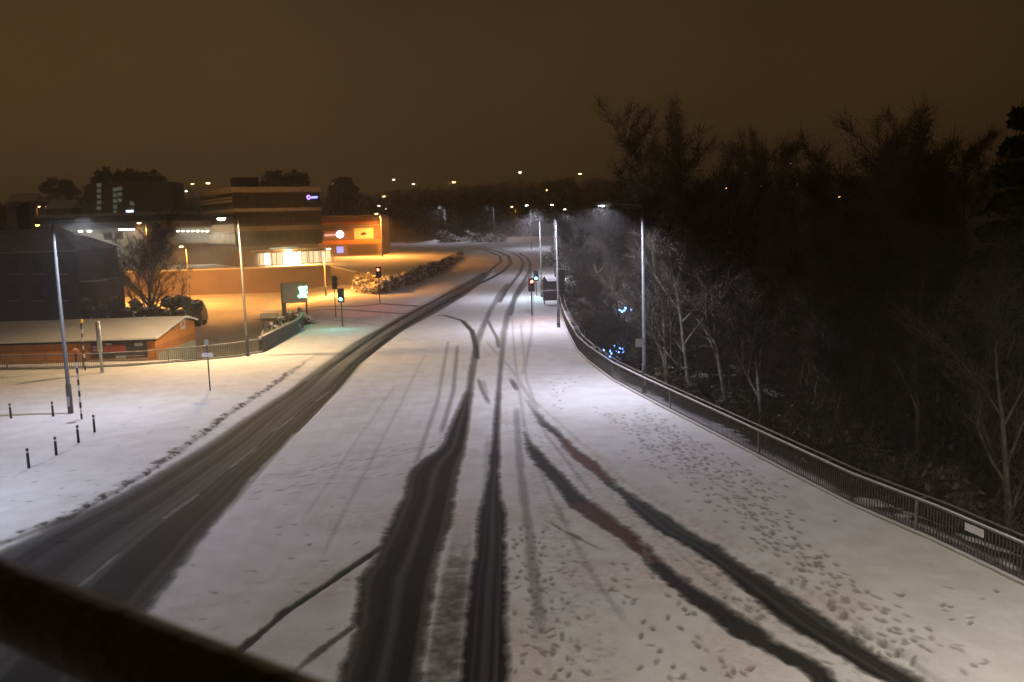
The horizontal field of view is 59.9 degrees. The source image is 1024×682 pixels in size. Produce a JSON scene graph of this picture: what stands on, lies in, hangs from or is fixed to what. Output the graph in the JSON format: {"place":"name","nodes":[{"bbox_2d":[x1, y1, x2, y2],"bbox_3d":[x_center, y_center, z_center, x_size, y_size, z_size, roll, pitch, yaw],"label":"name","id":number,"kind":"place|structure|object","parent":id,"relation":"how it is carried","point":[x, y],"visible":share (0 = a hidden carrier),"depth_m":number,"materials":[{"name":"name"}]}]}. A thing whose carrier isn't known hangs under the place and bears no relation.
{"place":"outdoors","nodes":[
{"label":"outdoors","id":0,"kind":"place"},
{"bbox_2d":[0,557,325,681],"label":"bridge railing","id":1,"kind":"object","parent":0,"point":[77,633],"visible":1,"depth_m":0.63,"materials":[{"name":"metal"}]},
{"bbox_2d":[118,242,457,278],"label":"car park","id":2,"kind":"structure","parent":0,"point":[400,257],"depth_m":169.81,"materials":[{"name":"snow"}]},
{"bbox_2d":[16,211,198,253],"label":"building","id":3,"kind":"structure","parent":2,"relation":"on","point":[114,224],"depth_m":234.83,"materials":[{"name":"concrete"}]},
{"bbox_2d":[159,220,212,264],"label":"annex building","id":4,"kind":"structure","parent":2,"relation":"on","point":[193,237],"depth_m":170.25,"materials":[{"name":"concrete"}]},
{"bbox_2d":[199,177,332,266],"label":"office block","id":5,"kind":"structure","parent":2,"relation":"on","point":[280,225],"depth_m":161.05,"materials":[{"name":"concrete"}]},
{"bbox_2d":[233,195,242,205],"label":"window","id":6,"kind":"structure","parent":5,"relation":"in","point":[237,199],"depth_m":156.37,"materials":[{"name":"black glass"}]},
{"bbox_2d":[234,214,243,223],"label":"window","id":7,"kind":"structure","parent":5,"relation":"in","point":[237,216],"depth_m":156.83,"materials":[{"name":"black glass"}]},
{"bbox_2d":[243,195,252,205],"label":"window","id":8,"kind":"structure","parent":5,"relation":"in","point":[247,199],"depth_m":157.38,"materials":[{"name":"black glass"}]},
{"bbox_2d":[244,214,253,223],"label":"window","id":9,"kind":"structure","parent":5,"relation":"in","point":[249,219],"depth_m":157.82,"materials":[{"name":"black glass"}]},
{"bbox_2d":[246,234,254,242],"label":"window","id":10,"kind":"structure","parent":5,"relation":"in","point":[250,238],"depth_m":158.29,"materials":[{"name":"brown glass"}]},
{"bbox_2d":[253,195,262,205],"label":"window","id":11,"kind":"structure","parent":5,"relation":"in","point":[257,198],"depth_m":158.40,"materials":[{"name":"black glass"}]},
{"bbox_2d":[255,214,263,223],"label":"window","id":12,"kind":"structure","parent":5,"relation":"in","point":[258,217],"depth_m":158.81,"materials":[{"name":"black glass"}]},
{"bbox_2d":[256,233,264,242],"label":"window","id":13,"kind":"structure","parent":5,"relation":"in","point":[260,238],"depth_m":159.30,"materials":[{"name":"brown glass"}]},
{"bbox_2d":[263,195,271,205],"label":"window","id":14,"kind":"structure","parent":5,"relation":"in","point":[267,198],"depth_m":159.37,"materials":[{"name":"black glass"}]},
{"bbox_2d":[264,214,273,222],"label":"window","id":15,"kind":"structure","parent":5,"relation":"in","point":[268,217],"depth_m":159.80,"materials":[{"name":"black glass"}]},
{"bbox_2d":[266,233,274,241],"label":"window","id":16,"kind":"structure","parent":5,"relation":"in","point":[270,237],"depth_m":160.27,"materials":[{"name":"brown glass"}]},
{"bbox_2d":[273,194,281,204],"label":"window","id":17,"kind":"structure","parent":5,"relation":"in","point":[277,199],"depth_m":160.39,"materials":[{"name":"black glass"}]},
{"bbox_2d":[274,213,282,222],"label":"window","id":18,"kind":"structure","parent":5,"relation":"in","point":[278,217],"depth_m":160.82,"materials":[{"name":"black glass"}]},
{"bbox_2d":[283,194,291,204],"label":"window","id":19,"kind":"structure","parent":5,"relation":"in","point":[287,200],"depth_m":161.37,"materials":[{"name":"black glass"}]},
{"bbox_2d":[284,213,292,222],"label":"window","id":20,"kind":"structure","parent":5,"relation":"in","point":[288,218],"depth_m":161.80,"materials":[{"name":"black glass"}]},
{"bbox_2d":[285,232,293,241],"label":"window","id":21,"kind":"structure","parent":5,"relation":"in","point":[289,237],"depth_m":162.30,"materials":[{"name":"brown glass"}]},
{"bbox_2d":[292,194,300,204],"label":"window","id":22,"kind":"structure","parent":5,"relation":"in","point":[296,197],"depth_m":162.40,"materials":[{"name":"black glass"}]},
{"bbox_2d":[294,213,301,222],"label":"window","id":23,"kind":"structure","parent":5,"relation":"in","point":[297,216],"depth_m":162.81,"materials":[{"name":"black glass"}]},
{"bbox_2d":[302,194,310,204],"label":"window","id":24,"kind":"structure","parent":5,"relation":"in","point":[305,201],"depth_m":163.35,"materials":[{"name":"black glass"}]},
{"bbox_2d":[303,213,311,221],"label":"window","id":25,"kind":"structure","parent":5,"relation":"in","point":[306,216],"depth_m":163.79,"materials":[{"name":"black glass"}]},
{"bbox_2d":[304,232,312,240],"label":"window","id":26,"kind":"structure","parent":5,"relation":"in","point":[308,236],"depth_m":164.27,"materials":[{"name":"brown glass"}]},
{"bbox_2d":[318,214,389,256],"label":"leisure building","id":27,"kind":"structure","parent":2,"relation":"on","point":[351,235],"depth_m":188.56,"materials":[{"name":"paint"}]},
{"bbox_2d":[348,245,377,253],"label":"door","id":28,"kind":"structure","parent":27,"relation":"in","point":[352,249],"depth_m":188.89,"materials":[{"name":"metal"}]},
{"bbox_2d":[0,222,1023,681],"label":"snowy ground","id":29,"kind":"structure","parent":0,"point":[468,468],"depth_m":27.77,"materials":[{"name":"snow"}]},
{"bbox_2d":[0,203,125,321],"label":"brick house","id":30,"kind":"structure","parent":29,"relation":"on","point":[28,287],"depth_m":93.18,"materials":[{"name":"grey brick"}]},
{"bbox_2d":[8,259,18,273],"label":"window","id":31,"kind":"structure","parent":30,"relation":"in","point":[12,263],"depth_m":92.53,"materials":[{"name":"black glass"}]},
{"bbox_2d":[8,286,18,299],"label":"window","id":32,"kind":"structure","parent":30,"relation":"in","point":[12,290],"depth_m":92.89,"materials":[{"name":"black glass"}]},
{"bbox_2d":[32,259,42,273],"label":"window","id":33,"kind":"structure","parent":30,"relation":"in","point":[37,263],"depth_m":92.55,"materials":[{"name":"black glass"}]},
{"bbox_2d":[32,286,42,299],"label":"window","id":34,"kind":"structure","parent":30,"relation":"in","point":[37,290],"depth_m":92.92,"materials":[{"name":"black glass"}]},
{"bbox_2d":[57,286,67,299],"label":"window","id":35,"kind":"structure","parent":30,"relation":"in","point":[63,288],"depth_m":92.92,"materials":[{"name":"black glass"}]},
{"bbox_2d":[58,259,67,273],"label":"window","id":36,"kind":"structure","parent":30,"relation":"in","point":[62,263],"depth_m":92.55,"materials":[{"name":"black glass"}]},
{"bbox_2d":[51,217,92,413],"bbox_3d":[-21.466,-1.065,44.163,2.060,10.085,0.340,-2,8,0],"label":"street lamp","id":37,"kind":"object","parent":29,"relation":"on","point":[68,393],"visible":0.98,"depth_m":44.11,"materials":[{"name":"metal"}]},
{"bbox_2d":[72,348,82,418],"bbox_3d":[-21.034,2.131,43.130,0.320,3.600,0.312,-2,8,0],"label":"crossing beacon","id":38,"kind":"object","parent":29,"relation":"on","point":[75,351],"visible":0.98,"depth_m":43.06,"materials":[{"name":"black plastic"}]},
{"bbox_2d":[78,319,85,369],"bbox_3d":[-28.451,0.288,58.953,0.320,3.500,0.312,-2,8,0],"label":"crossing beacon","id":39,"kind":"object","parent":29,"relation":"on","point":[80,321],"visible":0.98,"depth_m":58.87,"materials":[{"name":"black plastic"}]},
{"bbox_2d":[0,316,197,364],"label":"shop building","id":40,"kind":"structure","parent":29,"relation":"on","point":[117,335],"depth_m":69.78,"materials":[{"name":"orange-brown brick"},{"name":"snow"},{"name":"dark glass"}]},
{"bbox_2d":[95,321,103,372],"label":"marker column","id":41,"kind":"structure","parent":29,"relation":"on","point":[98,338],"depth_m":57.39,"materials":[{"name":"paint"}]},
{"bbox_2d":[0,338,262,369],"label":"railing","id":42,"kind":"object","parent":29,"relation":"on","point":[152,362],"visible":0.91,"depth_m":60.65,"materials":[{"name":"galvanised steel"}]},
{"bbox_2d":[81,205,193,312],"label":"bare tree","id":43,"kind":"object","parent":29,"relation":"on","point":[149,266],"visible":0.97,"depth_m":92.13,"materials":[{"name":"brown plant"}]},
{"bbox_2d":[79,294,202,318],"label":"hedge","id":44,"kind":"object","parent":29,"relation":"on","point":[174,303],"visible":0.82,"depth_m":88.67,"materials":[{"name":"green plant"}]},
{"bbox_2d":[167,299,207,326],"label":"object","id":45,"kind":"object","parent":29,"relation":"on","point":[202,316],"visible":0.38,"depth_m":105.40,"materials":[{"name":"metal"}]},
{"bbox_2d":[201,338,212,390],"bbox_3d":[-17.034,1.367,49.847,0.620,3.100,0.100,-2,8,0],"label":"sign post","id":46,"kind":"object","parent":29,"relation":"on","point":[206,344],"visible":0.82,"depth_m":49.72,"materials":[{"name":"metal"}]},
{"bbox_2d":[216,216,249,356],"bbox_3d":[-19.856,-3.735,63.285,1.684,10.220,0.384,-2,8,0],"label":"sodium lamp","id":47,"kind":"object","parent":29,"relation":"on","point":[244,309],"visible":0.97,"depth_m":63.24,"materials":[{"name":"metal"}]},
{"bbox_2d":[121,265,390,296],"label":"retaining wall","id":48,"kind":"structure","parent":29,"relation":"on","point":[229,280],"depth_m":152.02,"materials":[{"name":"concrete"}]},
{"bbox_2d":[260,310,277,332],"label":"sign","id":49,"kind":"object","parent":29,"relation":"on","point":[267,316],"visible":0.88,"depth_m":80.16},
{"bbox_2d":[258,307,303,351],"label":"boundary wall","id":50,"kind":"structure","parent":29,"relation":"on","point":[272,338],"depth_m":71.77,"materials":[{"name":"concrete"}]},
{"bbox_2d":[261,316,306,334],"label":"shrub","id":51,"kind":"object","parent":29,"relation":"on","point":[271,326],"visible":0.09,"depth_m":78.23,"materials":[{"name":"green plant"}]},
{"bbox_2d":[280,282,307,320],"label":"message sign","id":52,"kind":"object","parent":29,"relation":"on","point":[293,292],"visible":0.99,"depth_m":84.03,"materials":[{"name":"metal"}]},
{"bbox_2d":[273,305,316,325],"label":"shrub","id":53,"kind":"object","parent":29,"relation":"on","point":[294,316],"visible":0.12,"depth_m":82.95,"materials":[{"name":"green plant"}]},
{"bbox_2d":[332,276,337,317],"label":"traffic light","id":54,"kind":"object","parent":29,"relation":"on","point":[334,282],"visible":1,"depth_m":88.94,"materials":[{"name":"metal"}]},
{"bbox_2d":[337,288,344,326],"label":"traffic light","id":55,"kind":"object","parent":29,"relation":"on","point":[340,293],"visible":1,"depth_m":81.07,"materials":[{"name":"metal"}]},
{"bbox_2d":[376,267,380,302],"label":"traffic light","id":56,"kind":"object","parent":29,"relation":"on","point":[378,272],"visible":0.99,"depth_m":104.47,"materials":[{"name":"metal"}]},
{"bbox_2d":[350,250,464,294],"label":"planted bank","id":57,"kind":"structure","parent":29,"relation":"on","point":[362,283],"depth_m":130.39,"materials":[{"name":"plant"}]},
{"bbox_2d":[434,230,460,242],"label":"snowy bush","id":58,"kind":"object","parent":29,"relation":"on","point":[445,239],"visible":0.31,"depth_m":247.07,"materials":[{"name":"white plant"}]},
{"bbox_2d":[446,232,471,241],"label":"snowy bush","id":59,"kind":"object","parent":29,"relation":"on","point":[462,239],"visible":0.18,"depth_m":249.72,"materials":[{"name":"snow"}]},
{"bbox_2d":[468,232,493,242],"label":"snowy bush","id":60,"kind":"object","parent":29,"relation":"on","point":[479,238],"visible":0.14,"depth_m":245.22,"materials":[{"name":"white plant"}]},
{"bbox_2d":[485,233,507,242],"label":"snowy bush","id":61,"kind":"object","parent":29,"relation":"on","point":[492,238],"visible":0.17,"depth_m":244.57,"materials":[{"name":"white plant"}]},
{"bbox_2d":[528,278,534,315],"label":"traffic light","id":62,"kind":"object","parent":29,"relation":"on","point":[531,287],"visible":0.99,"depth_m":84.63,"materials":[{"name":"metal"}]},
{"bbox_2d":[523,214,542,296],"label":"street lamp","id":63,"kind":"object","parent":29,"relation":"on","point":[541,287],"visible":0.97,"depth_m":104.64,"materials":[{"name":"metal"}]},
{"bbox_2d":[533,211,559,327],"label":"street lamp","id":64,"kind":"object","parent":29,"relation":"on","point":[558,312],"visible":0.99,"depth_m":74.37,"materials":[{"name":"metal"}]},
{"bbox_2d":[543,280,560,303],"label":"road sign","id":65,"kind":"object","parent":29,"relation":"on","point":[549,290],"visible":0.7,"depth_m":96.10,"materials":[{"name":"metal"}]},
{"bbox_2d":[558,269,564,303],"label":"control cabinet","id":66,"kind":"object","parent":29,"relation":"on","point":[561,275],"visible":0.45,"depth_m":96.38,"materials":[{"name":"metal"}]},
{"bbox_2d":[550,217,596,278],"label":"bare tree","id":67,"kind":"object","parent":29,"relation":"on","point":[565,229],"visible":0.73,"depth_m":111.03,"materials":[{"name":"grey plant"}]},
{"bbox_2d":[539,240,610,267],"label":"bush","id":68,"kind":"object","parent":29,"relation":"on","point":[547,257],"visible":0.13,"depth_m":159.28,"materials":[{"name":"grey plant"}]},
{"bbox_2d":[565,274,587,299],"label":"bush","id":69,"kind":"object","parent":29,"relation":"on","point":[569,284],"visible":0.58,"depth_m":103.19,"materials":[{"name":"grey plant"}]},
{"bbox_2d":[553,249,609,280],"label":"bush","id":70,"kind":"object","parent":29,"relation":"on","point":[568,272],"visible":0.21,"depth_m":130.46,"materials":[{"name":"grey plant"}]},
{"bbox_2d":[571,247,621,318],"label":"woodland tree","id":71,"kind":"object","parent":29,"relation":"on","point":[578,257],"visible":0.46,"depth_m":96.21,"materials":[{"name":"grey plant"}]},
{"bbox_2d":[575,201,666,339],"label":"bare tree","id":72,"kind":"object","parent":29,"relation":"on","point":[600,258],"visible":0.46,"depth_m":84.08,"materials":[{"name":"grey plant"}]},
{"bbox_2d":[596,202,646,392],"bbox_3d":[5.582,-2.000,45.154,2.460,10.085,0.340,-2,8,0],"label":"street lamp","id":73,"kind":"object","parent":29,"relation":"on","point":[644,367],"visible":0.94,"depth_m":44.98,"materials":[{"name":"metal"}]},
{"bbox_2d":[604,190,659,304],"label":"woodland tree","id":74,"kind":"object","parent":29,"relation":"on","point":[626,236],"visible":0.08,"depth_m":103.01,"materials":[{"name":"black plant"}]},
{"bbox_2d":[550,94,720,387],"bbox_3d":[8.630,-4.852,55.106,12.869,21.132,7.257,-7,9,-33],"label":"bare tree","id":75,"kind":"object","parent":29,"relation":"on","point":[630,146],"visible":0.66,"depth_m":54.00,"materials":[{"name":"brown plant"}]},
{"bbox_2d":[601,181,724,386],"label":"bare tree","id":76,"kind":"object","parent":29,"relation":"on","point":[637,269],"visible":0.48,"depth_m":51.12,"materials":[{"name":"grey plant"}]},
{"bbox_2d":[587,157,759,402],"bbox_3d":[9.492,-1.611,48.383,8.605,16.462,8.304,-8,10,-39],"label":"bare tree","id":77,"kind":"object","parent":29,"relation":"on","point":[681,233],"visible":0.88,"depth_m":47.67,"materials":[{"name":"brown plant"}]},
{"bbox_2d":[619,91,762,373],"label":"woodland tree","id":78,"kind":"object","parent":29,"relation":"on","point":[678,135],"visible":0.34,"depth_m":71.57,"materials":[{"name":"black plant"}]},
{"bbox_2d":[618,161,776,423],"bbox_3d":[10.643,-1.712,49.374,8.434,16.369,7.439,1,8,18],"label":"bare tree","id":79,"kind":"object","parent":29,"relation":"on","point":[693,298],"visible":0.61,"depth_m":47.56,"materials":[{"name":"brown plant"}]},
{"bbox_2d":[672,187,794,441],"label":"bare tree","id":80,"kind":"object","parent":29,"relation":"on","point":[744,292],"visible":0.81,"depth_m":47.25,"materials":[{"name":"brown plant"}]},
{"bbox_2d":[685,123,834,387],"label":"woodland tree","id":81,"kind":"object","parent":29,"relation":"on","point":[735,154],"visible":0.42,"depth_m":65.63,"materials":[{"name":"black plant"}]},
{"bbox_2d":[740,123,810,352],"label":"woodland tree","id":82,"kind":"object","parent":29,"relation":"on","point":[778,203],"visible":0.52,"depth_m":83.03,"materials":[{"name":"black plant"}]},
{"bbox_2d":[559,294,1023,585],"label":"railing","id":83,"kind":"object","parent":29,"relation":"on","point":[601,363],"visible":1,"depth_m":28.95,"materials":[{"name":"galvanised steel"}]},
{"bbox_2d":[562,279,1023,559],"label":"undergrowth","id":84,"kind":"object","parent":29,"relation":"on","point":[791,428],"visible":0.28,"depth_m":42.37,"materials":[{"name":"plant"}]},
{"bbox_2d":[742,214,879,464],"bbox_3d":[14.696,0.422,43.444,6.012,13.439,7.461,-2,8,0],"label":"bare tree","id":85,"kind":"object","parent":29,"relation":"on","point":[792,265],"visible":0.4,"depth_m":44.04,"materials":[{"name":"brown plant"}]},
{"bbox_2d":[759,122,890,401],"bbox_3d":[21.874,-5.070,59.568,11.629,19.639,9.828,-2,8,0],"label":"woodland tree","id":86,"kind":"object","parent":29,"relation":"on","point":[815,190],"visible":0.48,"depth_m":59.16,"materials":[{"name":"black plant"}]},
{"bbox_2d":[761,261,896,474],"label":"bare tree","id":87,"kind":"object","parent":29,"relation":"on","point":[848,353],"visible":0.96,"depth_m":39.91,"materials":[{"name":"brown plant"}]},
{"bbox_2d":[828,104,923,391],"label":"woodland tree","id":88,"kind":"object","parent":29,"relation":"on","point":[901,129],"visible":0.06,"depth_m":64.95,"materials":[{"name":"black plant"}]},
{"bbox_2d":[780,108,985,434],"bbox_3d":[21.961,-3.908,51.073,10.821,19.546,9.670,5,10,43],"label":"woodland tree","id":89,"kind":"object","parent":29,"relation":"on","point":[850,187],"visible":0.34,"depth_m":51.73,"materials":[{"name":"brown plant"}]},
{"bbox_2d":[825,133,977,480],"bbox_3d":[19.021,-1.702,44.471,7.529,17.093,6.979,4,10,38],"label":"woodland tree","id":90,"kind":"object","parent":29,"relation":"on","point":[931,245],"visible":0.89,"depth_m":43.05,"materials":[{"name":"brown plant"}]},
{"bbox_2d":[808,89,995,451],"bbox_3d":[20.676,-3.407,48.079,9.987,19.428,8.796,-2,8,0],"label":"woodland tree","id":91,"kind":"object","parent":29,"relation":"on","point":[920,126],"visible":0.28,"depth_m":46.61,"materials":[{"name":"brown plant"}]},
{"bbox_2d":[877,213,1023,548],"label":"bare tree","id":92,"kind":"object","parent":29,"relation":"on","point":[990,307],"visible":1,"depth_m":27.86,"materials":[{"name":"brown plant"}]},
{"bbox_2d":[891,97,1023,501],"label":"conifer tree","id":93,"kind":"object","parent":29,"relation":"on","point":[1008,201],"visible":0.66,"depth_m":39.73,"materials":[{"name":"green plant"}]},
{"bbox_2d":[892,123,1022,371],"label":"bare tree","id":94,"kind":"object","parent":29,"relation":"on","point":[971,156],"visible":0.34,"depth_m":60.23,"materials":[{"name":"brown plant"}]},
{"bbox_2d":[981,121,1023,342],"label":"woodland tree","id":95,"kind":"object","parent":29,"relation":"on","point":[1009,160],"visible":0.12,"depth_m":43.35,"materials":[{"name":"black plant"}]},
{"bbox_2d":[0,0,1023,242],"label":"sky","id":96,"kind":"structure","parent":0,"point":[423,94],"materials":[{"name":"brown"}]},
{"bbox_2d":[7,177,1023,241],"bbox_3d":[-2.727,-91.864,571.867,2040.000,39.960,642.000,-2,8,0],"label":"hillside","id":97,"kind":"structure","parent":0,"point":[457,230],"depth_m":341.90,"materials":[{"name":"plant"}]},
{"bbox_2d":[7,193,45,227],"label":"distant house","id":98,"kind":"structure","parent":97,"relation":"on","point":[35,200],"depth_m":312.71,"materials":[{"name":"concrete"}]},
{"bbox_2d":[37,177,82,205],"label":"distant tree","id":99,"kind":"object","parent":97,"relation":"on","point":[66,191],"visible":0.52,"depth_m":337.69,"materials":[{"name":"black plant"}]},
{"bbox_2d":[45,200,82,214],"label":"distant house","id":100,"kind":"structure","parent":97,"relation":"on","point":[59,207],"depth_m":313.10,"materials":[{"name":"concrete"}]},
{"bbox_2d":[81,164,117,202],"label":"distant tree","id":101,"kind":"object","parent":97,"relation":"on","point":[105,176],"visible":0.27,"depth_m":337.64,"materials":[{"name":"black plant"}]},
{"bbox_2d":[113,167,144,182],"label":"distant tree","id":102,"kind":"object","parent":97,"relation":"on","point":[126,176],"visible":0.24,"depth_m":341.49,"materials":[{"name":"black plant"}]},
{"bbox_2d":[86,182,185,213],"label":"block of flats","id":103,"kind":"structure","parent":97,"relation":"on","point":[124,197],"depth_m":325.43,"materials":[{"name":"concrete"}]},
{"bbox_2d":[136,168,167,182],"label":"distant tree","id":104,"kind":"object","parent":97,"relation":"on","point":[151,178],"visible":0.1,"depth_m":336.55,"materials":[{"name":"black plant"}]},
{"bbox_2d":[258,169,291,186],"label":"distant tree","id":105,"kind":"object","parent":97,"relation":"on","point":[275,178],"visible":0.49,"depth_m":322.95,"materials":[{"name":"black plant"}]},
{"bbox_2d":[284,169,310,186],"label":"distant tree","id":106,"kind":"object","parent":97,"relation":"on","point":[297,178],"visible":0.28,"depth_m":328.39,"materials":[{"name":"black plant"}]},
{"bbox_2d":[326,176,363,214],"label":"distant tree","id":107,"kind":"object","parent":97,"relation":"on","point":[346,190],"visible":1,"depth_m":333.18,"materials":[{"name":"black plant"}]},
{"bbox_2d":[0,170,1015,236],"bbox_3d":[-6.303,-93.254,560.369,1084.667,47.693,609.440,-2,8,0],"label":"distant wood","id":108,"kind":"object","parent":97,"relation":"on","point":[401,221],"visible":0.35,"depth_m":378.20,"materials":[{"name":"plant"}]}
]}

